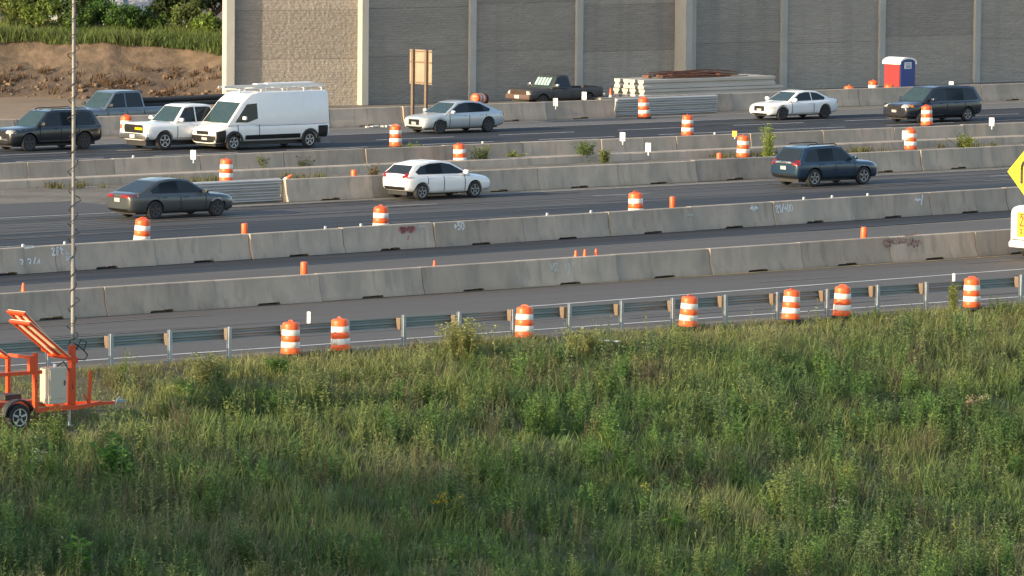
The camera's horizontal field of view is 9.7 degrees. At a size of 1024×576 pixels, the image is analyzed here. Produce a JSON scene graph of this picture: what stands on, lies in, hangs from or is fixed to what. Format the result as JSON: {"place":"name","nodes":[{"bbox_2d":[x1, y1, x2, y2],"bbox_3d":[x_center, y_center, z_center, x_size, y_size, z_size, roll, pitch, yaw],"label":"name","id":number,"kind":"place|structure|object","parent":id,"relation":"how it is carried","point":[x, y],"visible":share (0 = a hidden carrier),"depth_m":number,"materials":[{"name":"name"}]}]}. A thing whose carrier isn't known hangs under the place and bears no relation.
{"place":"outdoors","nodes":[
{"label":"outdoors","id":0,"kind":"place"},
{"bbox_2d":[0,201,111,215],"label":"freeway widening","id":1,"kind":"structure","parent":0,"point":[40,208],"depth_m":230.42,"materials":[{"name":"concrete"}]},
{"bbox_2d":[0,97,214,118],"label":"dirt lot","id":2,"kind":"structure","parent":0,"point":[15,107],"depth_m":302.60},
{"bbox_2d":[65,89,163,115],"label":"pickup truck","id":3,"kind":"object","parent":2,"relation":"on","point":[114,102],"visible":0.19,"depth_m":278.88,"materials":[{"name":"blue metal"}]},
{"bbox_2d":[142,94,224,106],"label":"pipe bundle","id":4,"kind":"object","parent":3,"relation":"in","point":[209,99],"visible":0.7,"depth_m":281.66,"materials":[{"name":"plastic"}]},
{"bbox_2d":[0,0,221,97],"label":"hillside","id":5,"kind":"structure","parent":0,"point":[112,61],"depth_m":311.14,"materials":[{"name":"soil"}]},
{"bbox_2d":[12,0,68,29],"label":"bush","id":6,"kind":"object","parent":5,"relation":"on","point":[39,17],"visible":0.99,"depth_m":315.63,"materials":[{"name":"green plant"}]},
{"bbox_2d":[0,16,221,55],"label":"hill grass","id":7,"kind":"structure","parent":5,"relation":"on","point":[167,36],"depth_m":313.05,"materials":[{"name":"green plant"}]},
{"bbox_2d":[0,63,221,95],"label":"dry brush","id":8,"kind":"object","parent":5,"relation":"on","point":[105,80],"visible":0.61,"depth_m":309.87,"materials":[{"name":"brown plant"}]},
{"bbox_2d":[101,0,150,31],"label":"bush","id":9,"kind":"object","parent":5,"relation":"on","point":[130,15],"visible":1,"depth_m":315.49,"materials":[{"name":"green plant"}]},
{"bbox_2d":[166,0,202,30],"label":"bush","id":10,"kind":"object","parent":5,"relation":"on","point":[188,15],"visible":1,"depth_m":315.04,"materials":[{"name":"green plant"}]},
{"bbox_2d":[329,106,403,127],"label":"concrete barrier","id":11,"kind":"object","parent":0,"point":[353,117],"visible":0.93,"depth_m":286.23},
{"bbox_2d":[0,210,1011,285],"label":"lane paving","id":12,"kind":"structure","parent":0,"point":[8,279],"depth_m":211.84,"materials":[{"name":"asphalt"}]},
{"bbox_2d":[432,217,525,246],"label":"concrete barrier","id":13,"kind":"object","parent":12,"relation":"on","point":[471,232],"visible":1,"depth_m":214.55,"materials":[{"name":"grey concrete"}]},
{"bbox_2d":[522,210,610,240],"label":"concrete barrier","id":14,"kind":"object","parent":12,"relation":"on","point":[556,227],"visible":1,"depth_m":217.57,"materials":[{"name":"grey concrete"}]},
{"bbox_2d":[607,207,694,235],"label":"concrete barrier","id":15,"kind":"object","parent":12,"relation":"on","point":[659,220],"visible":1,"depth_m":220.49,"materials":[{"name":"grey concrete"}]},
{"bbox_2d":[687,202,774,229],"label":"concrete barrier","id":16,"kind":"object","parent":12,"relation":"on","point":[724,216],"visible":1,"depth_m":223.53,"materials":[{"name":"grey concrete"}]},
{"bbox_2d":[852,192,931,219],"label":"concrete barrier","id":17,"kind":"object","parent":12,"relation":"on","point":[868,206],"visible":1,"depth_m":229.45,"materials":[{"name":"grey concrete"}]},
{"bbox_2d":[928,188,1007,214],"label":"concrete barrier","id":18,"kind":"object","parent":12,"relation":"on","point":[971,200],"visible":1,"depth_m":232.35,"materials":[{"name":"concrete"}]},
{"bbox_2d":[0,168,1014,255],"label":"freeway","id":19,"kind":"structure","parent":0,"point":[684,192],"depth_m":236.32,"materials":[{"name":"asphalt"}]},
{"bbox_2d":[107,177,232,218],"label":"sedan","id":20,"kind":"object","parent":19,"relation":"on","point":[153,197],"visible":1,"depth_m":225.64,"materials":[{"name":"grey paint"}]},
{"bbox_2d":[383,159,489,199],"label":"hatchback","id":21,"kind":"object","parent":19,"relation":"on","point":[420,179],"visible":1,"depth_m":237.23,"materials":[{"name":"white paint"}]},
{"bbox_2d":[0,169,1008,231],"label":"freeway tar seals","id":22,"kind":"object","parent":19,"relation":"on","point":[438,204],"visible":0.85,"depth_m":234.05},
{"bbox_2d":[232,167,1010,206],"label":"kerb dust","id":23,"kind":"object","parent":19,"relation":"on","point":[588,188],"depth_m":243.50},
{"bbox_2d":[771,142,876,186],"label":"suv","id":24,"kind":"object","parent":19,"relation":"on","point":[812,165],"visible":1,"depth_m":246.74,"materials":[{"name":"blue paint"}]},
{"bbox_2d":[0,182,1017,273],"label":"freeway paving","id":25,"kind":"structure","parent":0,"point":[116,234],"depth_m":226.52,"materials":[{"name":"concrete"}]},
{"bbox_2d":[0,244,62,273],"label":"concrete barrier","id":26,"kind":"object","parent":25,"relation":"on","point":[27,259],"visible":1,"depth_m":200.47,"materials":[{"name":"grey concrete"}]},
{"bbox_2d":[54,239,156,271],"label":"concrete barrier","id":27,"kind":"object","parent":25,"relation":"on","point":[117,254],"visible":0.94,"depth_m":202.83,"materials":[{"name":"grey concrete"}]},
{"bbox_2d":[153,234,250,264],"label":"concrete barrier","id":28,"kind":"object","parent":25,"relation":"on","point":[183,250],"visible":1,"depth_m":205.75,"materials":[{"name":"concrete"}]},
{"bbox_2d":[248,226,344,258],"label":"concrete barrier","id":29,"kind":"object","parent":25,"relation":"on","point":[325,240],"visible":1,"depth_m":208.65,"materials":[{"name":"grey concrete"}]},
{"bbox_2d":[338,222,435,252],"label":"concrete barrier","id":30,"kind":"object","parent":25,"relation":"on","point":[360,238],"visible":1,"depth_m":211.64,"materials":[{"name":"grey concrete"}]},
{"bbox_2d":[1,171,1012,238],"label":"freeway scrapes","id":31,"kind":"object","parent":25,"relation":"on","point":[456,210],"visible":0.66,"depth_m":233.12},
{"bbox_2d":[769,195,854,224],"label":"concrete barrier","id":32,"kind":"object","parent":25,"relation":"on","point":[804,210],"visible":1,"depth_m":226.43,"materials":[{"name":"grey concrete"}]},
{"bbox_2d":[0,258,1023,369],"bbox_3d":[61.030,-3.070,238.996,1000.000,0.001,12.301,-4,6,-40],"label":"ramp road","id":33,"kind":"structure","parent":0,"point":[399,306],"depth_m":188.73,"materials":[{"name":"asphalt"}]},
{"bbox_2d":[0,287,106,322],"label":"concrete barrier","id":34,"kind":"object","parent":33,"relation":"on","point":[39,305],"visible":0.89,"depth_m":183.78,"materials":[{"name":"concrete"}]},
{"bbox_2d":[103,280,216,315],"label":"concrete barrier","id":35,"kind":"object","parent":33,"relation":"on","point":[149,298],"visible":1,"depth_m":186.52,"materials":[{"name":"concrete"}]},
{"bbox_2d":[0,305,1023,575],"bbox_3d":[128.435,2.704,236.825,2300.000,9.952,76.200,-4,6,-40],"label":"embankment","id":36,"kind":"structure","parent":0,"point":[80,389],"depth_m":166.10,"materials":[{"name":"plant"}]},
{"bbox_2d":[0,0,125,429],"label":"solar trailer","id":37,"kind":"object","parent":36,"relation":"on","point":[58,385],"visible":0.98,"depth_m":162.51,"materials":[{"name":"orange metal"}]},
{"bbox_2d":[88,432,133,479],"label":"leafy sapling","id":38,"kind":"object","parent":36,"relation":"on","point":[112,456],"visible":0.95,"depth_m":158.21,"materials":[{"name":"green plant"}]},
{"bbox_2d":[185,351,243,392],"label":"weed clump","id":39,"kind":"object","parent":36,"relation":"on","point":[210,366],"visible":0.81,"depth_m":167.89,"materials":[{"name":"green plant"}]},
{"bbox_2d":[280,320,301,356],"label":"traffic drum","id":40,"kind":"object","parent":36,"relation":"on","point":[290,340],"visible":0.99,"depth_m":172.68,"materials":[{"name":"plastic"}]},
{"bbox_2d":[329,317,352,353],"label":"traffic drum","id":41,"kind":"object","parent":36,"relation":"on","point":[340,335],"visible":0.96,"depth_m":173.86,"materials":[{"name":"plastic"}]},
{"bbox_2d":[431,315,504,361],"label":"weed clump","id":42,"kind":"object","parent":36,"relation":"on","point":[456,336],"visible":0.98,"depth_m":175.01,"materials":[{"name":"green plant"}]},
{"bbox_2d":[0,293,1023,575],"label":"grass","id":43,"kind":"structure","parent":36,"relation":"on","point":[734,497],"depth_m":165.53,"materials":[{"name":"green plant"}]},
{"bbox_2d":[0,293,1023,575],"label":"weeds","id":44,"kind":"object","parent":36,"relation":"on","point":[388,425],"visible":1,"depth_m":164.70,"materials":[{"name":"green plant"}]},
{"bbox_2d":[678,294,697,329],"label":"traffic drum","id":45,"kind":"object","parent":36,"relation":"on","point":[689,303],"visible":0.96,"depth_m":182.42,"materials":[{"name":"plastic"}]},
{"bbox_2d":[779,288,801,321],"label":"traffic drum","id":46,"kind":"object","parent":36,"relation":"on","point":[791,307],"visible":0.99,"depth_m":185.09,"materials":[{"name":"plastic"}]},
{"bbox_2d":[831,284,851,318],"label":"traffic drum","id":47,"kind":"object","parent":36,"relation":"on","point":[842,298],"visible":0.96,"depth_m":186.50,"materials":[{"name":"plastic"}]},
{"bbox_2d":[961,276,982,309],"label":"traffic drum","id":48,"kind":"object","parent":36,"relation":"on","point":[971,296],"visible":0.98,"depth_m":190.00,"materials":[{"name":"plastic"}]},
{"bbox_2d":[0,107,1023,162],"bbox_3d":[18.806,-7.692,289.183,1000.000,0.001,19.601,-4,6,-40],"label":"road","id":49,"kind":"structure","parent":0,"point":[524,134],"depth_m":280.86,"materials":[{"name":"asphalt"}]},
{"bbox_2d":[0,106,101,150],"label":"suv","id":50,"kind":"object","parent":49,"relation":"on","point":[30,130],"visible":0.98,"depth_m":265.96,"materials":[{"name":"black paint"}]},
{"bbox_2d":[26,159,114,178],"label":"concrete barrier","id":51,"kind":"object","parent":49,"relation":"on","point":[52,169],"visible":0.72,"depth_m":245.43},
{"bbox_2d":[111,155,200,174],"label":"concrete barrier","id":52,"kind":"object","parent":49,"relation":"on","point":[143,165],"visible":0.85,"depth_m":248.14,"materials":[{"name":"grey concrete"}]},
{"bbox_2d":[119,103,211,149],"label":"pickup truck","id":53,"kind":"object","parent":49,"relation":"on","point":[167,126],"visible":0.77,"depth_m":267.24,"materials":[{"name":"white paint"}]},
{"bbox_2d":[192,85,328,150],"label":"cargo van","id":54,"kind":"object","parent":49,"relation":"on","point":[235,119],"visible":1,"depth_m":268.01,"materials":[{"name":"white paint"}]},
{"bbox_2d":[404,100,503,133],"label":"sedan","id":55,"kind":"object","parent":49,"relation":"on","point":[440,117],"visible":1,"depth_m":281.42,"materials":[{"name":"silver metal"}]},
{"bbox_2d":[750,89,837,119],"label":"coupe","id":56,"kind":"object","parent":49,"relation":"on","point":[782,105],"visible":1,"depth_m":295.10,"materials":[{"name":"white paint"}]},
{"bbox_2d":[883,84,981,122],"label":"minivan","id":57,"kind":"object","parent":49,"relation":"on","point":[963,102],"visible":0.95,"depth_m":293.65,"materials":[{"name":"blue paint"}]},
{"bbox_2d":[0,219,1023,317],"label":"lane","id":58,"kind":"structure","parent":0,"point":[742,240],"depth_m":209.19,"materials":[{"name":"asphalt"}]},
{"bbox_2d":[213,274,321,308],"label":"concrete barrier","id":59,"kind":"object","parent":58,"relation":"on","point":[256,291],"visible":1,"depth_m":189.43,"materials":[{"name":"concrete"}]},
{"bbox_2d":[314,267,424,300],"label":"concrete barrier","id":60,"kind":"object","parent":58,"relation":"on","point":[351,285],"visible":1,"depth_m":192.30,"materials":[{"name":"concrete"}]},
{"bbox_2d":[421,261,522,293],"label":"concrete barrier","id":61,"kind":"object","parent":58,"relation":"on","point":[438,279],"visible":1,"depth_m":195.18,"materials":[{"name":"concrete"}]},
{"bbox_2d":[514,254,618,286],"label":"concrete barrier","id":62,"kind":"object","parent":58,"relation":"on","point":[559,271],"visible":1,"depth_m":198.13,"materials":[{"name":"grey concrete"}]},
{"bbox_2d":[612,248,711,280],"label":"concrete barrier","id":63,"kind":"object","parent":58,"relation":"on","point":[669,263],"visible":1,"depth_m":201.06,"materials":[{"name":"concrete"}]},
{"bbox_2d":[705,242,803,274],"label":"concrete barrier","id":64,"kind":"object","parent":58,"relation":"on","point":[745,259],"visible":1,"depth_m":203.84,"materials":[{"name":"concrete"}]},
{"bbox_2d":[796,237,891,267],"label":"concrete barrier","id":65,"kind":"object","parent":58,"relation":"on","point":[854,251],"visible":1,"depth_m":206.75,"materials":[{"name":"concrete"}]},
{"bbox_2d":[883,231,977,261],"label":"concrete barrier","id":66,"kind":"object","parent":58,"relation":"on","point":[912,247],"visible":1,"depth_m":209.60,"materials":[{"name":"grey concrete"}]},
{"bbox_2d":[971,229,1019,256],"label":"concrete barrier","id":67,"kind":"object","parent":58,"relation":"on","point":[991,242],"visible":0.78,"depth_m":211.69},
{"bbox_2d":[1009,205,1023,255],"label":"box van","id":68,"kind":"object","parent":58,"relation":"on","point":[1017,227],"visible":1,"depth_m":210.24,"materials":[{"name":"white paint"}]},
{"bbox_2d":[0,143,1023,204],"bbox_3d":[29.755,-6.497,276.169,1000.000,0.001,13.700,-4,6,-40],"label":"median ground","id":69,"kind":"structure","parent":0,"point":[95,194],"depth_m":241.37,"materials":[{"name":"concrete"}]},
{"bbox_2d":[199,152,283,170],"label":"concrete barrier","id":70,"kind":"object","parent":69,"relation":"on","point":[209,162],"visible":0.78,"depth_m":250.94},
{"bbox_2d":[282,148,365,166],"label":"concrete barrier","id":71,"kind":"object","parent":69,"relation":"on","point":[339,157],"visible":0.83,"depth_m":253.61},
{"bbox_2d":[280,175,373,201],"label":"concrete barrier","id":72,"kind":"object","parent":69,"relation":"on","point":[321,188],"visible":1,"depth_m":236.33,"materials":[{"name":"concrete"}]},
{"bbox_2d":[364,145,445,163],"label":"concrete barrier","id":73,"kind":"object","parent":69,"relation":"on","point":[387,155],"visible":0.6,"depth_m":256.13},
{"bbox_2d":[442,141,523,159],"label":"concrete barrier","id":74,"kind":"object","parent":69,"relation":"on","point":[500,150],"visible":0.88,"depth_m":259.27,"materials":[{"name":"grey concrete"}]},
{"bbox_2d":[457,168,539,193],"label":"concrete barrier","id":75,"kind":"object","parent":69,"relation":"on","point":[519,179],"visible":0.73,"depth_m":242.43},
{"bbox_2d":[0,135,1023,188],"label":"kerb","id":76,"kind":"structure","parent":69,"relation":"on","point":[361,168],"depth_m":257.23,"materials":[{"name":"concrete"}]},
{"bbox_2d":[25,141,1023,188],"bbox_3d":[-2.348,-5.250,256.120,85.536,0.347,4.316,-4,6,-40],"label":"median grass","id":77,"kind":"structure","parent":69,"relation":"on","point":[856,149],"depth_m":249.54,"materials":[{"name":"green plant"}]},
{"bbox_2d":[523,139,600,156],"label":"concrete barrier","id":78,"kind":"object","parent":69,"relation":"on","point":[548,148],"visible":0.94,"depth_m":261.43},
{"bbox_2d":[537,164,619,189],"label":"concrete barrier","id":79,"kind":"object","parent":69,"relation":"on","point":[565,177],"visible":1,"depth_m":244.75,"materials":[{"name":"concrete"}]},
{"bbox_2d":[600,136,676,152],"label":"concrete barrier","id":80,"kind":"object","parent":69,"relation":"on","point":[662,143],"visible":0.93,"depth_m":264.28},
{"bbox_2d":[617,161,697,185],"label":"concrete barrier","id":81,"kind":"object","parent":69,"relation":"on","point":[659,172],"visible":1,"depth_m":247.56,"materials":[{"name":"concrete"}]},
{"bbox_2d":[675,132,749,149],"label":"concrete barrier","id":82,"kind":"object","parent":69,"relation":"on","point":[714,140],"visible":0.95,"depth_m":266.77,"materials":[{"name":"grey concrete"}]},
{"bbox_2d":[691,157,773,181],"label":"concrete barrier","id":83,"kind":"object","parent":69,"relation":"on","point":[734,168],"visible":0.98,"depth_m":250.38,"materials":[{"name":"concrete"}]},
{"bbox_2d":[749,130,822,146],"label":"concrete barrier","id":84,"kind":"object","parent":69,"relation":"on","point":[784,138],"visible":0.57,"depth_m":269.80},
{"bbox_2d":[822,127,893,143],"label":"concrete barrier","id":85,"kind":"object","parent":69,"relation":"on","point":[857,135],"visible":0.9,"depth_m":272.31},
{"bbox_2d":[849,150,921,172],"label":"concrete barrier","id":86,"kind":"object","parent":69,"relation":"on","point":[899,161],"visible":0.73,"depth_m":256.30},
{"bbox_2d":[894,125,963,139],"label":"concrete barrier","id":87,"kind":"object","parent":69,"relation":"on","point":[934,132],"visible":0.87,"depth_m":275.19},
{"bbox_2d":[919,146,993,170],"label":"concrete barrier","id":88,"kind":"object","parent":69,"relation":"on","point":[950,158],"visible":1,"depth_m":258.63,"materials":[{"name":"concrete"}]},
{"bbox_2d":[960,122,1023,136],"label":"concrete barrier","id":89,"kind":"object","parent":69,"relation":"on","point":[998,129],"visible":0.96,"depth_m":277.59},
{"bbox_2d":[989,145,1023,166],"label":"concrete barrier","id":90,"kind":"object","parent":69,"relation":"on","point":[1007,155],"visible":0.81,"depth_m":260.67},
{"bbox_2d":[0,102,1023,147],"bbox_3d":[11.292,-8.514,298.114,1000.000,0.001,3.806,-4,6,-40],"label":"shoulder","id":91,"kind":"object","parent":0,"point":[550,123],"visible":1,"depth_m":292.07},
{"bbox_2d":[101,102,1023,138],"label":"kerb dust","id":92,"kind":"object","parent":91,"relation":"on","point":[621,118],"visible":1,"depth_m":294.40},
{"bbox_2d":[0,2,1023,369],"bbox_3d":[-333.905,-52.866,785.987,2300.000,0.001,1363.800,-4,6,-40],"label":"ground","id":93,"kind":"structure","parent":0,"point":[652,184],"depth_m":298.63,"materials":[{"name":"concrete"}]},
{"bbox_2d":[409,49,431,114],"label":"road sign","id":94,"kind":"object","parent":93,"relation":"on","point":[420,66],"visible":0.77,"depth_m":286.76,"materials":[{"name":"brown wood"}]},
{"bbox_2d":[506,74,604,102],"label":"pickup truck","id":95,"kind":"object","parent":93,"relation":"on","point":[546,87],"visible":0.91,"depth_m":303.05,"materials":[{"name":"black paint"}]},
{"bbox_2d":[545,99,615,119],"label":"concrete barrier","id":96,"kind":"object","parent":93,"relation":"on","point":[588,109],"visible":0.98,"depth_m":294.19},
{"bbox_2d":[222,0,1023,104],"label":"noise wall","id":97,"kind":"structure","parent":93,"relation":"on","point":[272,41],"depth_m":314.47,"materials":[{"name":"concrete"}]},
{"bbox_2d":[732,91,779,110],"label":"concrete barrier","id":98,"kind":"object","parent":93,"relation":"on","point":[742,101],"visible":0.5,"depth_m":302.93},
{"bbox_2d":[857,86,913,105],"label":"concrete barrier","id":99,"kind":"object","parent":93,"relation":"on","point":[873,96],"visible":0.78,"depth_m":308.68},
{"bbox_2d":[882,56,916,86],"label":"portable toilet","id":100,"kind":"object","parent":93,"relation":"on","point":[899,71],"visible":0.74,"depth_m":312.06,"materials":[{"name":"red plastic"}]},
{"bbox_2d":[980,83,1023,101],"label":"concrete barrier","id":101,"kind":"object","parent":93,"relation":"on","point":[1001,92],"visible":0.97,"depth_m":314.05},
{"bbox_2d":[0,300,1023,372],"bbox_3d":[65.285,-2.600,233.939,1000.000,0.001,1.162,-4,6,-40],"label":"gravel verge","id":102,"kind":"structure","parent":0,"point":[156,361],"depth_m":179.62,"materials":[{"name":"gravel"}]},
{"bbox_2d":[0,275,1023,366],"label":"guardrail","id":103,"kind":"object","parent":102,"relation":"on","point":[168,338],"visible":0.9,"depth_m":179.03,"materials":[{"name":"metal"}]},
{"bbox_2d":[486,102,546,121],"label":"concrete barrier","id":104,"kind":"object","parent":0,"point":[528,111],"visible":0.72,"depth_m":291.90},
{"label":"precast post","id":105,"kind":"object","parent":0,"visible":0},
{"bbox_2d":[629,89,639,95],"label":"precast post","id":106,"kind":"object","parent":105,"relation":"on","point":[634,92],"visible":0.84,"depth_m":305.76,"materials":[{"name":"concrete"}]},
{"bbox_2d":[629,75,765,88],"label":"precast post","id":107,"kind":"object","parent":106,"relation":"on","point":[634,83],"visible":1,"depth_m":305.88,"materials":[{"name":"concrete"}]},
{"bbox_2d":[642,69,747,77],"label":"rebar pile","id":108,"kind":"object","parent":107,"relation":"on","point":[682,74],"visible":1,"depth_m":308.00,"materials":[{"name":"metal"}]},
{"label":"precast post","id":109,"kind":"object","parent":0,"visible":0},
{"bbox_2d":[639,84,782,95],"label":"precast post","id":110,"kind":"object","parent":109,"relation":"on","point":[714,90],"visible":0.82,"depth_m":308.09,"materials":[{"name":"concrete"}]},
{"bbox_2d":[638,76,774,88],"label":"precast post","id":111,"kind":"object","parent":110,"relation":"on","point":[704,82],"visible":1,"depth_m":307.82,"materials":[{"name":"concrete"}]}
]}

